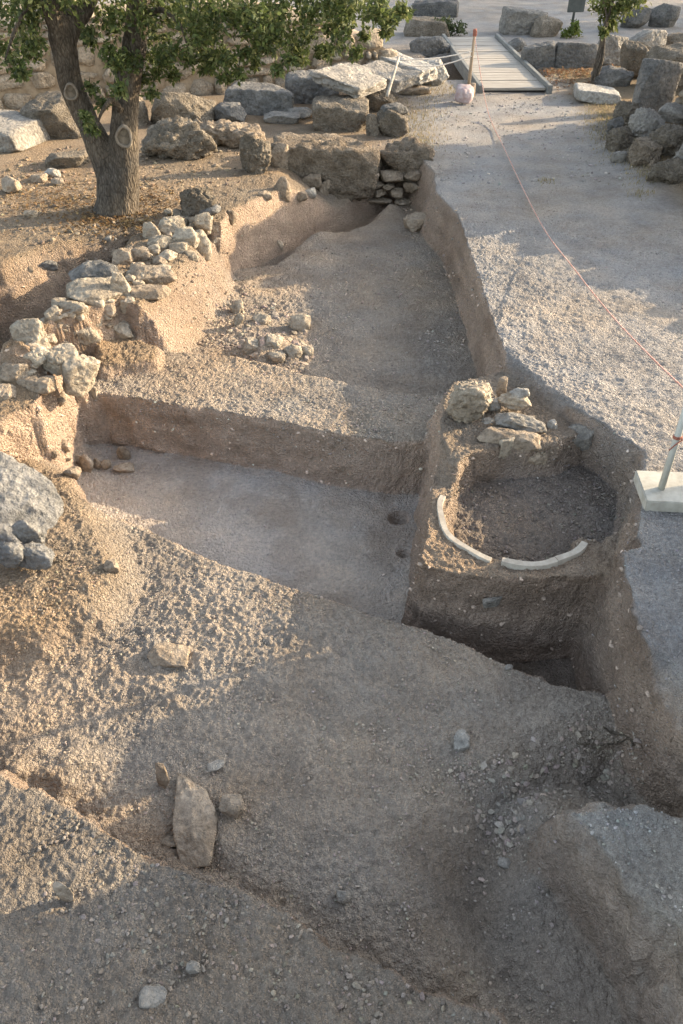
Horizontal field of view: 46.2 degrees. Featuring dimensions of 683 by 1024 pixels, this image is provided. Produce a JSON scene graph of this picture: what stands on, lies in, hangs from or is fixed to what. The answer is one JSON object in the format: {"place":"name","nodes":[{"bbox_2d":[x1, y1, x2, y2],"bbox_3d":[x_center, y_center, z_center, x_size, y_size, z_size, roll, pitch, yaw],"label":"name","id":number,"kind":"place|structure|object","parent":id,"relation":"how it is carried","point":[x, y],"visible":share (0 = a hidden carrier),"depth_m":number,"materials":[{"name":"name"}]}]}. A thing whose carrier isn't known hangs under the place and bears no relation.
{"place":"outdoors","nodes":[
{"label":"outdoors","id":0,"kind":"place"},
{"bbox_2d":[0,0,682,1023],"bbox_3d":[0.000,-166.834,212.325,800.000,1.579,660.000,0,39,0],"label":"ground","id":1,"kind":"structure","parent":0,"point":[608,952],"depth_m":5.77,"materials":[{"name":"soil"}]},
{"bbox_2d":[1,175,21,192],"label":"stone","id":2,"kind":"object","parent":1,"relation":"on","point":[9,184],"visible":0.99,"depth_m":11.11,"materials":[{"name":"stone"}]},
{"bbox_2d":[0,541,23,567],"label":"stone","id":3,"kind":"object","parent":1,"relation":"on","point":[11,554],"visible":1,"depth_m":5.71,"materials":[{"name":"stone"}]},
{"bbox_2d":[0,109,50,152],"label":"slab","id":4,"kind":"object","parent":1,"relation":"on","point":[19,132],"depth_m":12.78,"materials":[{"name":"grey stone"}]},
{"bbox_2d":[11,519,45,543],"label":"stone","id":5,"kind":"object","parent":1,"relation":"on","point":[25,531],"visible":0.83,"depth_m":5.79,"materials":[{"name":"stone"}]},
{"bbox_2d":[0,451,63,542],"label":"boulder","id":6,"kind":"object","parent":1,"relation":"on","point":[31,494],"visible":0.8,"depth_m":6.26,"materials":[{"name":"stone"}]},
{"bbox_2d":[19,541,54,570],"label":"stone","id":7,"kind":"object","parent":1,"relation":"on","point":[38,556],"visible":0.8,"depth_m":5.76,"materials":[{"name":"stone"}]},
{"bbox_2d":[0,415,99,617],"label":"mound soil crumbs","id":8,"kind":"object","parent":1,"relation":"on","point":[46,577],"visible":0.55,"depth_m":5.78,"materials":[{"name":"soil"}]},
{"bbox_2d":[19,91,81,138],"bbox_3d":[-4.888,-6.568,13.422,1.213,0.778,0.857,0,39,0],"label":"slab","id":9,"kind":"object","parent":1,"relation":"on","point":[50,110],"depth_m":13.16,"materials":[{"name":"stone"}]},
{"bbox_2d":[52,881,73,901],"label":"stone","id":10,"kind":"object","parent":1,"relation":"on","point":[63,892],"visible":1,"depth_m":3.90,"materials":[{"name":"stone"}]},
{"bbox_2d":[45,150,89,167],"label":"stone","id":11,"kind":"object","parent":1,"relation":"on","point":[72,159],"visible":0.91,"depth_m":12.05,"materials":[{"name":"stone"}]},
{"bbox_2d":[80,454,93,472],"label":"stone","id":12,"kind":"object","parent":1,"relation":"on","point":[87,463],"visible":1,"depth_m":7.74,"materials":[{"name":"stone"}]},
{"bbox_2d":[68,259,118,280],"bbox_3d":[-2.712,-2.610,8.773,0.568,0.260,0.274,0,39,0],"label":"slab","id":13,"kind":"object","parent":1,"relation":"on","point":[95,268],"depth_m":8.69,"materials":[{"name":"grey stone"}]},
{"bbox_2d":[1,171,194,261],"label":"tree litter","id":14,"kind":"object","parent":1,"relation":"on","point":[120,220],"visible":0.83,"depth_m":10.46,"materials":[{"name":"brown plant"}]},
{"bbox_2d":[0,186,223,405],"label":"rubble wall","id":15,"kind":"structure","parent":1,"relation":"on","point":[200,208],"depth_m":8.40,"materials":[{"name":"stone"}]},
{"bbox_2d":[104,559,119,572],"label":"stone","id":16,"kind":"object","parent":1,"relation":"on","point":[111,565],"visible":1,"depth_m":5.87,"materials":[{"name":"stone"}]},
{"bbox_2d":[0,146,240,284],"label":"yard stones","id":17,"kind":"object","parent":1,"relation":"on","point":[30,268],"visible":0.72,"depth_m":11.35,"materials":[{"name":"gravel"}]},
{"bbox_2d":[113,462,134,472],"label":"stone","id":18,"kind":"object","parent":1,"relation":"on","point":[127,467],"visible":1,"depth_m":7.81,"materials":[{"name":"stone"}]},
{"bbox_2d":[138,93,148,125],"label":"stone","id":19,"kind":"object","parent":1,"relation":"on","point":[143,118],"visible":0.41,"depth_m":13.89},
{"bbox_2d":[139,985,166,1008],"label":"stone","id":20,"kind":"object","parent":1,"relation":"on","point":[152,996],"visible":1,"depth_m":3.59,"materials":[{"name":"grey stone"}]},
{"bbox_2d":[155,762,169,788],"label":"stone","id":21,"kind":"object","parent":1,"relation":"on","point":[162,778],"visible":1,"depth_m":4.76,"materials":[{"name":"stone"}]},
{"bbox_2d":[147,642,189,667],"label":"stone","id":22,"kind":"object","parent":1,"relation":"on","point":[168,655],"visible":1,"depth_m":5.47,"materials":[{"name":"stone"}]},
{"bbox_2d":[140,115,217,160],"bbox_3d":[-2.534,-5.761,12.438,1.207,0.662,0.680,0,39,0],"label":"boulder","id":23,"kind":"object","parent":1,"relation":"on","point":[179,137],"visible":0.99,"depth_m":12.29,"materials":[{"name":"stone"}]},
{"bbox_2d":[150,92,215,122],"bbox_3d":[-2.789,-7.095,14.114,1.190,0.679,0.602,-10,40,-13],"label":"stone block","id":24,"kind":"object","parent":1,"relation":"on","point":[188,105],"depth_m":13.88,"materials":[{"name":"stone"}]},
{"bbox_2d":[172,774,217,868],"bbox_3d":[-0.854,1.795,4.681,0.263,0.152,0.589,-7,47,-9],"label":"boulder","id":25,"kind":"object","parent":1,"relation":"on","point":[195,820],"visible":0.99,"depth_m":4.61,"materials":[{"name":"stone"}]},
{"bbox_2d":[0,0,397,109],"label":"terrace wall","id":26,"kind":"structure","parent":1,"relation":"on","point":[40,82],"depth_m":15.30,"materials":[{"name":"stone"}]},
{"bbox_2d":[0,0,416,217],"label":"tree","id":27,"kind":"object","parent":1,"relation":"on","point":[113,155],"visible":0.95,"depth_m":9.18,"materials":[{"name":"green plant"}]},
{"bbox_2d":[171,247,256,346],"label":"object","id":28,"kind":"object","parent":1,"relation":"on","point":[221,320],"visible":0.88,"depth_m":9.51,"materials":[{"name":"gravel"}]},
{"bbox_2d":[193,118,265,147],"bbox_3d":[-1.840,-6.195,13.169,1.280,0.496,0.653,8,40,10],"label":"stone","id":29,"kind":"object","parent":1,"relation":"on","point":[227,133],"visible":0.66,"depth_m":12.98,"materials":[{"name":"stone"}]},
{"bbox_2d":[214,102,246,121],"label":"stone","id":30,"kind":"object","parent":1,"relation":"on","point":[233,111],"visible":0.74,"depth_m":14.15,"materials":[{"name":"stone"}]},
{"bbox_2d":[218,794,244,818],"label":"stone","id":31,"kind":"object","parent":1,"relation":"on","point":[231,806],"visible":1,"depth_m":4.66,"materials":[{"name":"stone"}]},
{"bbox_2d":[242,337,257,353],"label":"stone","id":32,"kind":"object","parent":1,"relation":"on","point":[251,345],"visible":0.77,"depth_m":8.82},
{"bbox_2d":[0,777,500,1023],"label":"bank gravel","id":33,"kind":"structure","parent":1,"relation":"on","point":[355,984],"depth_m":3.77,"materials":[{"name":"gravel"}]},
{"bbox_2d":[239,134,271,174],"bbox_3d":[-1.279,-5.267,11.902,0.491,0.675,0.332,0,39,0],"label":"boulder","id":34,"kind":"object","parent":1,"relation":"on","point":[255,155],"visible":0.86,"depth_m":11.78,"materials":[{"name":"stone"}]},
{"bbox_2d":[223,81,293,115],"bbox_3d":[-1.538,-7.693,14.954,1.334,0.536,0.886,0,39,0],"label":"stone block","id":35,"kind":"object","parent":1,"relation":"on","point":[258,99],"depth_m":14.63,"materials":[{"name":"stone"}]},
{"bbox_2d":[225,302,310,371],"bbox_3d":[-0.848,-2.106,9.230,1.008,0.245,1.761,0,39,0],"label":"rock pile","id":36,"kind":"object","parent":1,"relation":"on","point":[275,315],"visible":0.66,"depth_m":9.22,"materials":[{"name":"stone"}]},
{"bbox_2d":[265,333,283,348],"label":"stone","id":37,"kind":"object","parent":36,"relation":"on","point":[275,340],"visible":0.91,"depth_m":8.79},
{"bbox_2d":[92,340,446,483],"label":"baulk crumbs","id":38,"kind":"object","parent":1,"relation":"on","point":[355,406],"visible":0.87,"depth_m":7.84,"materials":[{"name":"gravel"}]},
{"bbox_2d":[267,351,286,363],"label":"stone","id":39,"kind":"object","parent":1,"relation":"on","point":[276,357],"visible":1,"depth_m":8.67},
{"bbox_2d":[271,142,288,168],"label":"stone","id":40,"kind":"object","parent":1,"relation":"on","point":[279,153],"visible":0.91,"depth_m":12.10,"materials":[{"name":"stone"}]},
{"bbox_2d":[263,111,299,123],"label":"stone","id":41,"kind":"object","parent":1,"relation":"on","point":[280,117],"visible":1,"depth_m":14.27,"materials":[{"name":"grey stone"}]},
{"bbox_2d":[274,176,290,202],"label":"stone","id":42,"kind":"object","parent":1,"relation":"on","point":[282,185],"visible":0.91,"depth_m":11.37,"materials":[{"name":"stone"}]},
{"bbox_2d":[283,344,302,358],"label":"stone","id":43,"kind":"object","parent":1,"relation":"on","point":[292,351],"visible":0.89,"depth_m":8.71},
{"bbox_2d":[287,107,311,118],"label":"stone","id":44,"kind":"object","parent":1,"relation":"on","point":[305,112],"visible":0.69,"depth_m":14.58,"materials":[{"name":"grey stone"}]},
{"bbox_2d":[288,313,310,331],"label":"stone","id":45,"kind":"object","parent":1,"relation":"on","point":[298,322],"visible":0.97,"depth_m":9.32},
{"bbox_2d":[301,174,321,188],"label":"stone","id":46,"kind":"object","parent":1,"relation":"on","point":[312,180],"visible":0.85,"depth_m":12.20,"materials":[{"name":"stone"}]},
{"bbox_2d":[285,69,338,103],"bbox_3d":[-0.589,-8.257,15.624,1.091,0.645,0.612,0,39,0],"label":"stone block","id":47,"kind":"object","parent":1,"relation":"on","point":[302,86],"depth_m":15.40,"materials":[{"name":"stone"}]},
{"bbox_2d":[159,170,483,387],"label":"trench crumbs","id":48,"kind":"object","parent":1,"relation":"on","point":[376,308],"visible":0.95,"depth_m":10.08,"materials":[{"name":"gravel"}]},
{"bbox_2d":[270,132,382,202],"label":"stone block","id":49,"kind":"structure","parent":1,"relation":"on","point":[349,168],"depth_m":12.29,"materials":[{"name":"stone"}]},
{"bbox_2d":[63,402,594,635],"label":"floor crumbs","id":50,"kind":"object","parent":1,"relation":"on","point":[425,563],"visible":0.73,"depth_m":7.19,"materials":[{"name":"stone"}]},
{"bbox_2d":[3,189,656,757],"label":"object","id":51,"kind":"object","parent":1,"relation":"on","point":[639,627],"visible":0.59,"depth_m":6.53,"materials":[{"name":"stone"}]},
{"bbox_2d":[312,95,368,131],"bbox_3d":[-0.013,-6.938,14.014,1.004,0.586,0.774,0,39,0],"label":"stone block","id":52,"kind":"object","parent":1,"relation":"on","point":[341,113],"depth_m":13.72,"materials":[{"name":"stone"}]},
{"bbox_2d":[309,62,386,97],"bbox_3d":[0.232,-7.861,14.482,1.036,0.431,1.812,14,41,17],"label":"slab","id":53,"kind":"object","parent":52,"relation":"on","point":[354,80],"depth_m":14.12,"materials":[{"name":"grey stone"}]},
{"bbox_2d":[336,889,350,905],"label":"stone","id":54,"kind":"object","parent":1,"relation":"on","point":[344,898],"visible":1,"depth_m":4.28,"materials":[{"name":"grey stone"}]},
{"bbox_2d":[366,114,379,135],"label":"stone","id":55,"kind":"object","parent":1,"relation":"on","point":[372,127],"visible":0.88,"depth_m":13.51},
{"bbox_2d":[366,88,395,111],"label":"stone block","id":56,"kind":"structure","parent":1,"relation":"on","point":[378,100],"depth_m":14.89,"materials":[{"name":"stone"}]},
{"bbox_2d":[362,60,420,92],"bbox_3d":[0.900,-8.415,15.406,1.107,0.382,1.124,17,42,20],"label":"slab","id":57,"kind":"object","parent":56,"relation":"on","point":[404,79],"depth_m":15.23,"materials":[{"name":"grey stone"}]},
{"bbox_2d":[376,109,408,137],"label":"boulder","id":58,"kind":"object","parent":1,"relation":"on","point":[392,123],"visible":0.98,"depth_m":13.42,"materials":[{"name":"stone"}]},
{"bbox_2d":[380,102,407,114],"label":"stone","id":59,"kind":"object","parent":58,"relation":"on","point":[400,108],"visible":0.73,"depth_m":13.47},
{"bbox_2d":[368,135,434,204],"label":"rubble pier","id":60,"kind":"structure","parent":1,"relation":"on","point":[403,158],"depth_m":12.57,"materials":[{"name":"stone"}]},
{"bbox_2d":[397,85,430,94],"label":"stone","id":61,"kind":"object","parent":1,"relation":"on","point":[418,89],"visible":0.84,"depth_m":15.95,"materials":[{"name":"stone"}]},
{"bbox_2d":[403,212,425,231],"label":"boulder","id":62,"kind":"object","parent":1,"relation":"on","point":[413,221],"visible":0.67,"depth_m":11.84,"materials":[{"name":"stone"}]},
{"bbox_2d":[403,16,449,36],"bbox_3d":[2.305,-13.036,21.567,1.272,0.520,1.088,0,39,0],"label":"stone block","id":63,"kind":"object","parent":1,"relation":"on","point":[423,26],"depth_m":21.25,"materials":[{"name":"stone"}]},
{"bbox_2d":[409,36,449,56],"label":"boulder","id":64,"kind":"object","parent":1,"relation":"on","point":[427,46],"visible":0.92,"depth_m":19.52,"materials":[{"name":"grey stone"}]},
{"bbox_2d":[412,0,458,17],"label":"stone block","id":65,"kind":"object","parent":1,"relation":"on","point":[437,8],"depth_m":24.18,"materials":[{"name":"stone"}]},
{"bbox_2d":[422,58,448,85],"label":"stone block","id":66,"kind":"object","parent":1,"relation":"on","point":[443,76],"depth_m":16.63,"materials":[{"name":"stone"}]},
{"bbox_2d":[378,51,437,84],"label":"slab","id":67,"kind":"structure","parent":66,"relation":"on","point":[427,74],"depth_m":16.10,"materials":[{"name":"stone"}]},
{"bbox_2d":[434,15,468,36],"bbox_3d":[2.826,-12.980,21.452,1.166,0.604,0.653,0,39,0],"label":"shrub","id":68,"kind":"object","parent":1,"relation":"on","point":[452,27],"visible":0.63,"depth_m":21.37,"materials":[{"name":"green plant"}]},
{"bbox_2d":[453,729,469,751],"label":"stone","id":69,"kind":"object","parent":1,"relation":"on","point":[461,739],"visible":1,"depth_m":4.91,"materials":[{"name":"stone"}]},
{"bbox_2d":[455,84,473,103],"bbox_3d":[2.365,-8.044,15.386,0.368,0.324,0.308,0,39,0],"label":"sack","id":70,"kind":"object","parent":1,"relation":"on","point":[464,93],"visible":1,"depth_m":15.31,"materials":[{"name":"fabric"}]},
{"bbox_2d":[446,380,492,423],"bbox_3d":[1.094,-0.934,6.871,0.413,0.450,0.343,0,39,0],"label":"boulder","id":71,"kind":"object","parent":1,"relation":"on","point":[470,401],"visible":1,"depth_m":6.74,"materials":[{"name":"stone"}]},
{"bbox_2d":[467,29,476,95],"bbox_3d":[2.570,-8.721,15.631,0.202,1.264,0.130,-15,41,-18],"label":"wooden post","id":72,"kind":"object","parent":1,"relation":"on","point":[471,59],"visible":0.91,"depth_m":15.54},
{"bbox_2d":[474,37,682,388],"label":"rope","id":73,"kind":"object","parent":72,"relation":"attached to","point":[654,360],"visible":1,"depth_m":8.03,"materials":[{"name":"fabric"}]},
{"bbox_2d":[482,596,501,607],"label":"stone","id":74,"kind":"object","parent":1,"relation":"on","point":[490,602],"visible":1,"depth_m":5.66,"materials":[{"name":"grey stone"}]},
{"bbox_2d":[442,33,552,93],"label":"boardwalk","id":75,"kind":"structure","parent":1,"relation":"on","point":[503,66],"depth_m":17.93,"materials":[{"name":"wood"}]},
{"bbox_2d":[496,376,507,396],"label":"stone","id":76,"kind":"object","parent":1,"relation":"on","point":[501,387],"visible":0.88,"depth_m":7.05,"materials":[{"name":"stone"}]},
{"bbox_2d":[499,437,514,458],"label":"stone","id":77,"kind":"object","parent":1,"relation":"on","point":[506,445],"visible":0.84,"depth_m":6.60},
{"bbox_2d":[477,426,541,451],"bbox_3d":[1.412,-0.603,6.678,0.570,0.198,0.200,4,39,5],"label":"stone","id":78,"kind":"object","parent":1,"relation":"on","point":[526,440],"visible":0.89,"depth_m":6.60,"materials":[{"name":"stone"}]},
{"bbox_2d":[437,495,587,569],"bbox_3d":[1.157,0.269,5.947,1.185,0.224,0.538,20,43,23],"label":"storage jar","id":79,"kind":"object","parent":1,"relation":"in","point":[575,552],"visible":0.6,"depth_m":5.73,"materials":[{"name":"ceramic"}]},
{"bbox_2d":[497,392,531,410],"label":"stone","id":80,"kind":"object","parent":1,"relation":"on","point":[509,401],"visible":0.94,"depth_m":6.89,"materials":[{"name":"stone"}]},
{"bbox_2d":[495,412,546,433],"bbox_3d":[1.524,-0.724,6.777,0.463,0.216,0.203,7,39,8],"label":"stone","id":81,"kind":"object","parent":1,"relation":"on","point":[514,420],"visible":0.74,"depth_m":6.70,"materials":[{"name":"grey stone"}]},
{"bbox_2d":[499,6,547,34],"bbox_3d":[4.973,-13.312,21.833,1.256,0.831,0.755,0,39,0],"label":"stone block","id":82,"kind":"object","parent":1,"relation":"on","point":[516,21],"depth_m":21.53,"materials":[{"name":"grey stone"}]},
{"bbox_2d":[384,698,669,1023],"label":"pit crumbs","id":83,"kind":"object","parent":1,"relation":"on","point":[515,996],"visible":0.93,"depth_m":4.59,"materials":[{"name":"soil"}]},
{"bbox_2d":[528,451,547,464],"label":"stone","id":84,"kind":"object","parent":1,"relation":"on","point":[535,459],"visible":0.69,"depth_m":6.69,"materials":[{"name":"stone"}]},
{"bbox_2d":[446,432,633,560],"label":"gravel","id":85,"kind":"structure","parent":1,"relation":"on","point":[544,516],"depth_m":6.43,"materials":[{"name":"stone"}]},
{"bbox_2d":[530,15,562,37],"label":"boulder","id":86,"kind":"object","parent":1,"relation":"on","point":[545,26],"visible":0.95,"depth_m":21.30,"materials":[{"name":"stone"}]},
{"bbox_2d":[453,721,648,883],"bbox_3d":[1.205,1.640,4.795,1.286,0.397,0.595,-18,42,-21],"label":"pit rubble","id":87,"kind":"object","parent":1,"relation":"on","point":[526,801],"visible":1,"depth_m":4.84,"materials":[{"name":"stone"}]},
{"bbox_2d":[520,41,597,68],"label":"kerb wall","id":88,"kind":"structure","parent":1,"relation":"on","point":[559,54],"depth_m":18.02,"materials":[{"name":"grey stone"}]},
{"bbox_2d":[457,182,682,722],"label":"path gravel","id":89,"kind":"structure","parent":1,"relation":"on","point":[589,331],"depth_m":8.66,"materials":[{"name":"gravel"}]},
{"bbox_2d":[560,18,583,38],"bbox_3d":[6.119,-12.784,21.203,0.656,0.550,0.421,0,39,0],"label":"shrub","id":90,"kind":"object","parent":1,"relation":"on","point":[574,30],"visible":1,"depth_m":21.19,"materials":[{"name":"green plant"}]},
{"bbox_2d":[567,0,585,21],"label":"sign","id":91,"kind":"object","parent":1,"relation":"on","point":[574,6],"visible":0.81,"depth_m":21.93,"materials":[{"name":"metal"}]},
{"bbox_2d":[538,64,618,93],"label":"fallen leaves","id":92,"kind":"object","parent":1,"relation":"on","point":[568,72],"visible":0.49,"depth_m":17.50,"materials":[{"name":"plant"}]},
{"bbox_2d":[568,423,593,450],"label":"boulder","id":93,"kind":"object","parent":1,"relation":"on","point":[583,440],"visible":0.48,"depth_m":6.76,"materials":[{"name":"grey stone"}]},
{"bbox_2d":[573,83,620,103],"bbox_3d":[5.030,-8.256,15.806,0.854,0.319,1.078,4,39,5],"label":"slab","id":94,"kind":"object","parent":1,"relation":"on","point":[592,93],"depth_m":15.41,"materials":[{"name":"stone"}]},
{"bbox_2d":[591,65,633,86],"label":"stone","id":95,"kind":"object","parent":1,"relation":"on","point":[610,76],"visible":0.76,"depth_m":16.59,"materials":[{"name":"stone"}]},
{"bbox_2d":[597,34,627,65],"bbox_3d":[6.149,-10.530,18.358,0.813,0.801,0.479,0,39,0],"label":"stone block","id":96,"kind":"object","parent":1,"relation":"on","point":[613,43],"depth_m":18.15,"materials":[{"name":"grey stone"}]},
{"bbox_2d":[610,151,627,162],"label":"stone","id":97,"kind":"object","parent":1,"relation":"on","point":[618,156],"visible":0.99,"depth_m":12.29,"materials":[{"name":"grey stone"}]},
{"bbox_2d":[587,0,651,84],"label":"sapling","id":98,"kind":"object","parent":1,"relation":"on","point":[610,10],"visible":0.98,"depth_m":15.95,"materials":[{"name":"green plant"}]},
{"bbox_2d":[620,40,648,78],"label":"stone","id":99,"kind":"object","parent":1,"relation":"on","point":[632,54],"visible":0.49,"depth_m":16.98,"materials":[{"name":"stone"}]},
{"bbox_2d":[620,6,651,27],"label":"boulder","id":100,"kind":"object","parent":1,"relation":"on","point":[641,19],"visible":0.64,"depth_m":22.29,"materials":[{"name":"grey stone"}]},
{"bbox_2d":[605,100,682,184],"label":"boulder wall","id":101,"kind":"structure","parent":1,"relation":"on","point":[653,132],"depth_m":12.11,"materials":[{"name":"grey stone"}]},
{"bbox_2d":[629,29,667,49],"bbox_3d":[7.499,-11.492,19.617,0.851,0.618,0.540,-8,40,-10],"label":"stone block","id":102,"kind":"object","parent":1,"relation":"on","point":[649,39],"depth_m":19.38,"materials":[{"name":"grey stone"}]},
{"bbox_2d":[632,58,682,112],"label":"slab","id":103,"kind":"object","parent":1,"relation":"on","point":[657,82],"depth_m":14.60,"materials":[{"name":"grey stone"}]},
{"bbox_2d":[633,408,682,512],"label":"barrier post","id":104,"kind":"object","parent":1,"relation":"on","point":[660,491],"visible":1,"depth_m":5.73,"materials":[{"name":"paint"}]},
{"bbox_2d":[645,42,682,90],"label":"stone block","id":105,"kind":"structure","parent":1,"relation":"on","point":[673,52],"depth_m":16.19,"materials":[{"name":"stone"}]},
{"bbox_2d":[648,3,680,27],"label":"boulder","id":106,"kind":"object","parent":1,"relation":"on","point":[664,15],"visible":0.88,"depth_m":22.43,"materials":[{"name":"grey stone"}]},
{"bbox_2d":[658,102,682,123],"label":"boulder","id":107,"kind":"object","parent":1,"relation":"on","point":[672,112],"visible":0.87,"depth_m":14.20,"materials":[{"name":"grey stone"}]},
{"bbox_2d":[316,92,649,213],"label":"gravel","id":108,"kind":"structure","parent":0,"point":[542,144],"depth_m":13.55,"materials":[{"name":"gravel"}]},
{"bbox_2d":[392,68,664,200],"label":"dry grass","id":109,"kind":"structure","parent":0,"point":[586,120],"depth_m":14.15,"materials":[{"name":"beige plant"}]},
{"bbox_2d":[578,807,682,960],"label":"mound gravel","id":110,"kind":"structure","parent":0,"point":[670,896],"depth_m":4.06,"materials":[{"name":"gravel"}]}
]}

